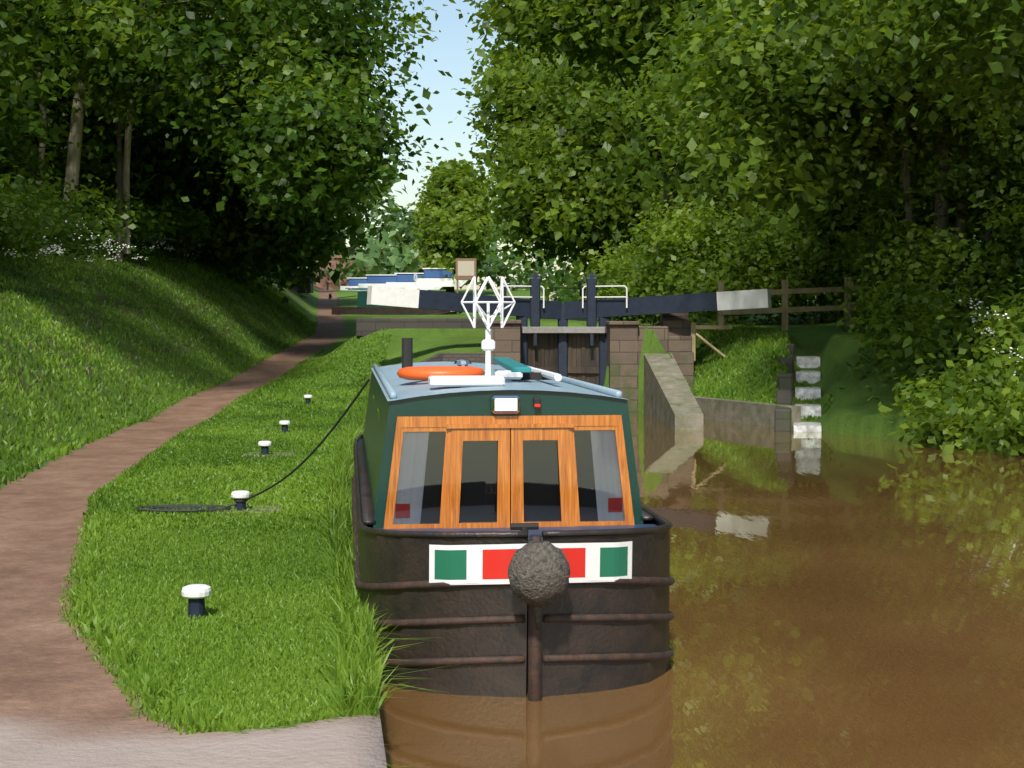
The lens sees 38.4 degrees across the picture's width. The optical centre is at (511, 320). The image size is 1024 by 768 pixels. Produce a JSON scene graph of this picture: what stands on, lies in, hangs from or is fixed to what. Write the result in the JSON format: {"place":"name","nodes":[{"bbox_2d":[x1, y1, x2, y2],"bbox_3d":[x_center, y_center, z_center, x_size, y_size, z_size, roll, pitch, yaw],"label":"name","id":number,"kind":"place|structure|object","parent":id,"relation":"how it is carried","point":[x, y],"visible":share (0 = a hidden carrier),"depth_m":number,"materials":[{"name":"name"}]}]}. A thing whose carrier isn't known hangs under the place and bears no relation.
{"place":"outdoors","nodes":[
{"label":"outdoors","id":0,"kind":"place"},
{"bbox_2d":[0,243,1023,767],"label":"ground","id":1,"kind":"structure","parent":0,"point":[62,701],"depth_m":19.05,"materials":[{"name":"green plant"}]},
{"bbox_2d":[0,0,148,187],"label":"tree","id":2,"kind":"object","parent":1,"relation":"on","point":[12,105],"visible":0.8,"depth_m":42.28,"materials":[{"name":"green plant"}]},
{"bbox_2d":[0,119,239,276],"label":"hedge","id":3,"kind":"object","parent":1,"relation":"on","point":[49,207],"visible":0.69,"depth_m":43.96,"materials":[{"name":"green plant"}]},
{"bbox_2d":[0,5,246,222],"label":"tree","id":4,"kind":"object","parent":1,"relation":"on","point":[110,129],"depth_m":51.98,"materials":[{"name":"green plant"}]},
{"bbox_2d":[0,0,313,261],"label":"tree","id":5,"kind":"object","parent":1,"relation":"on","point":[119,167],"depth_m":46.47,"materials":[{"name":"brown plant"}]},
{"bbox_2d":[0,0,455,256],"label":"tree","id":6,"kind":"object","parent":1,"relation":"on","point":[308,94],"depth_m":42.25,"materials":[{"name":"green plant"}]},
{"bbox_2d":[45,65,418,304],"bbox_3d":[-11.936,-7.175,60.062,16.096,13.378,16.523,0,0,0],"label":"tree","id":7,"kind":"object","parent":1,"relation":"on","point":[251,245],"depth_m":56.92,"materials":[{"name":"green plant"}]},
{"bbox_2d":[135,378,370,619],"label":"bollards","id":8,"kind":"object","parent":1,"relation":"on","point":[195,595],"visible":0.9,"depth_m":15.12,"materials":[{"name":"black metal"}]},
{"bbox_2d":[182,126,381,284],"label":"tree","id":9,"kind":"object","parent":1,"relation":"on","point":[288,282],"depth_m":81.04,"materials":[{"name":"green plant"}]},
{"bbox_2d":[285,270,313,292],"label":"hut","id":10,"kind":"object","parent":1,"relation":"on","point":[308,288],"visible":0.16,"depth_m":84.40,"materials":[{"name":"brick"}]},
{"bbox_2d":[316,255,468,289],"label":"bridge and boats","id":11,"kind":"structure","parent":1,"relation":"on","point":[434,279],"depth_m":108.15,"materials":[{"name":"brick"}]},
{"bbox_2d":[0,239,832,734],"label":"grass","id":12,"kind":"structure","parent":1,"relation":"on","point":[338,663],"depth_m":16.18,"materials":[{"name":"green plant"}]},
{"bbox_2d":[405,153,497,292],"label":"tree","id":13,"kind":"object","parent":1,"relation":"on","point":[447,207],"depth_m":98.16,"materials":[{"name":"green plant"}]},
{"bbox_2d":[456,258,476,292],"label":"sign board","id":14,"kind":"object","parent":1,"relation":"on","point":[466,268],"visible":0.85,"depth_m":84.89,"materials":[{"name":"wood"}]},
{"bbox_2d":[3,206,1022,387],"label":"white flowers","id":15,"kind":"object","parent":1,"relation":"on","point":[48,248],"visible":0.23,"depth_m":39.51,"materials":[{"name":"white plant"}]},
{"bbox_2d":[434,0,719,219],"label":"tree","id":16,"kind":"object","parent":1,"relation":"on","point":[575,29],"depth_m":48.44,"materials":[{"name":"green plant"}]},
{"bbox_2d":[356,272,867,431],"bbox_3d":[4.286,0.606,47.200,17.272,4.988,33.821,0,0,0],"label":"lock","id":17,"kind":"object","parent":1,"relation":"on","point":[590,352],"visible":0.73,"depth_m":37.20,"materials":[{"name":"stone"}]},
{"bbox_2d":[449,1,774,318],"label":"tree","id":18,"kind":"object","parent":1,"relation":"on","point":[562,179],"depth_m":64.38,"materials":[{"name":"green plant"}]},
{"bbox_2d":[298,157,980,301],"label":"trees","id":19,"kind":"object","parent":1,"relation":"on","point":[398,257],"visible":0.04,"depth_m":146.91,"materials":[{"name":"green plant"}]},
{"bbox_2d":[627,87,793,284],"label":"tree","id":20,"kind":"object","parent":1,"relation":"on","point":[699,246],"depth_m":83.46,"materials":[{"name":"green plant"}]},
{"bbox_2d":[556,180,898,325],"bbox_3d":[7.170,-2.090,45.942,12.684,5.539,7.093,0,0,27],"label":"bush","id":21,"kind":"object","parent":1,"relation":"on","point":[758,267],"visible":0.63,"depth_m":44.68,"materials":[{"name":"green plant"}]},
{"bbox_2d":[483,134,998,302],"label":"trees","id":22,"kind":"object","parent":1,"relation":"on","point":[566,295],"visible":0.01,"depth_m":111.11,"materials":[{"name":"green plant"}]},
{"bbox_2d":[576,0,1020,298],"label":"tree","id":23,"kind":"object","parent":1,"relation":"on","point":[652,107],"depth_m":45.97,"materials":[{"name":"green plant"}]},
{"bbox_2d":[590,0,1021,332],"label":"tree","id":24,"kind":"object","parent":1,"relation":"on","point":[789,149],"depth_m":33.07,"materials":[{"name":"green plant"}]},
{"bbox_2d":[741,0,1023,165],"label":"tree","id":25,"kind":"object","parent":1,"relation":"on","point":[948,31],"depth_m":24.45,"materials":[{"name":"green plant"}]},
{"bbox_2d":[811,74,1023,458],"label":"bushes","id":26,"kind":"object","parent":1,"relation":"on","point":[986,395],"visible":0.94,"depth_m":30.31,"materials":[{"name":"green plant"}]},
{"bbox_2d":[312,0,814,300],"label":"sky","id":27,"kind":"structure","parent":0,"point":[450,53],"materials":[{"name":"blue"}]},
{"bbox_2d":[351,412,1023,767],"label":"water","id":28,"kind":"structure","parent":0,"point":[837,600],"depth_m":10.98,"materials":[{"name":"brown liquid"}]},
{"bbox_2d":[326,274,461,314],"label":"green boat","id":29,"kind":"object","parent":28,"relation":"on","point":[362,308],"visible":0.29,"depth_m":74.73,"materials":[{"name":"brown metal"}]},
{"bbox_2d":[352,276,674,701],"bbox_3d":[-0.403,1.261,13.735,2.159,3.178,10.430,0,0,-6],"label":"narrowboat","id":30,"kind":"object","parent":28,"relation":"on","point":[490,501],"visible":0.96,"depth_m":9.58,"materials":[{"name":"black metal"}]}
]}

